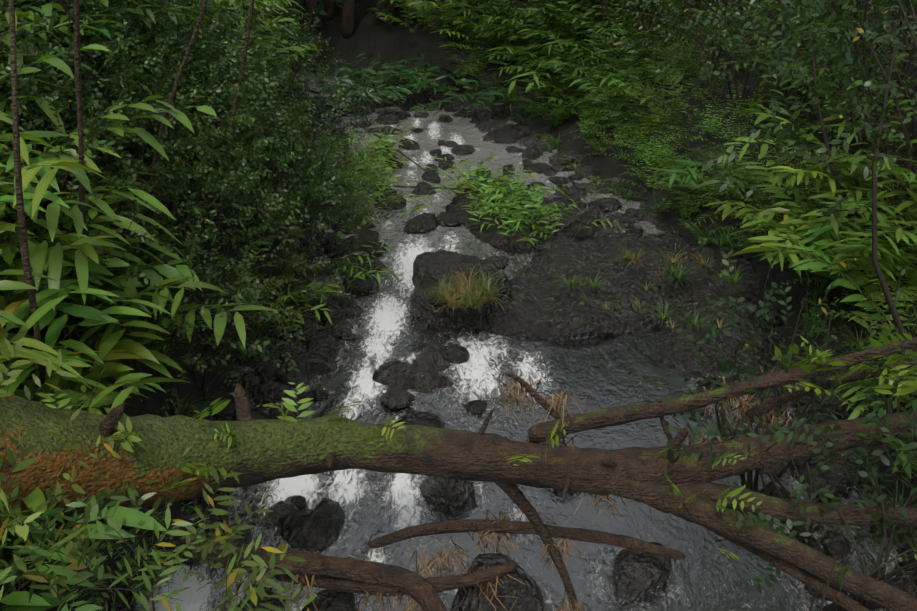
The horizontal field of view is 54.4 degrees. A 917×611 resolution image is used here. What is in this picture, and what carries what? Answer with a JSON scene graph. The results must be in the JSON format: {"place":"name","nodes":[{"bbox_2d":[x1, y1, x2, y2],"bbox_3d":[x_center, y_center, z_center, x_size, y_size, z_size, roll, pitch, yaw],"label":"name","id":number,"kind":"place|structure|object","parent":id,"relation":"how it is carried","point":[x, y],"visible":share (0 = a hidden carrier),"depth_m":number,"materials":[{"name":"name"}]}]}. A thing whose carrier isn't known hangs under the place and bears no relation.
{"place":"outdoors","nodes":[
{"label":"outdoors","id":0,"kind":"place"},
{"bbox_2d":[0,0,916,610],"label":"ground","id":1,"kind":"structure","parent":0,"point":[372,34],"depth_m":14.98,"materials":[{"name":"soil"}]},
{"bbox_2d":[9,0,714,385],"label":"tree trunks","id":2,"kind":"object","parent":1,"relation":"on","point":[349,20],"visible":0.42,"depth_m":7.05,"materials":[{"name":"brown plant"}]},
{"bbox_2d":[259,0,398,58],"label":"forest tree crowns","id":3,"kind":"object","parent":2,"relation":"attached to","point":[322,11],"visible":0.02,"depth_m":26.65,"materials":[{"name":"green plant"}]},
{"bbox_2d":[0,0,916,610],"bbox_3d":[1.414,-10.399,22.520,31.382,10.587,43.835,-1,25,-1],"label":"bank foliage leaves","id":4,"kind":"object","parent":1,"relation":"on","point":[52,268],"visible":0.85,"depth_m":9.31,"materials":[{"name":"green plant"}]},
{"bbox_2d":[105,82,916,610],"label":"stream rocks","id":5,"kind":"object","parent":1,"relation":"on","point":[541,304],"visible":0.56,"depth_m":11.29,"materials":[{"name":"grey stone"}]},
{"bbox_2d":[130,63,904,610],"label":"stream water","id":6,"kind":"structure","parent":0,"point":[706,575],"depth_m":9.20,"materials":[{"name":"liquid"}]},
{"bbox_2d":[0,121,916,610],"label":"fallen tree logs","id":7,"kind":"object","parent":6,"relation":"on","point":[260,451],"visible":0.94,"depth_m":6.48,"materials":[{"name":"brown wood"}]},
{"bbox_2d":[197,376,797,610],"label":"dry grass","id":8,"kind":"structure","parent":7,"relation":"on","point":[747,402],"depth_m":6.84,"materials":[{"name":"brown plant"}]}
]}

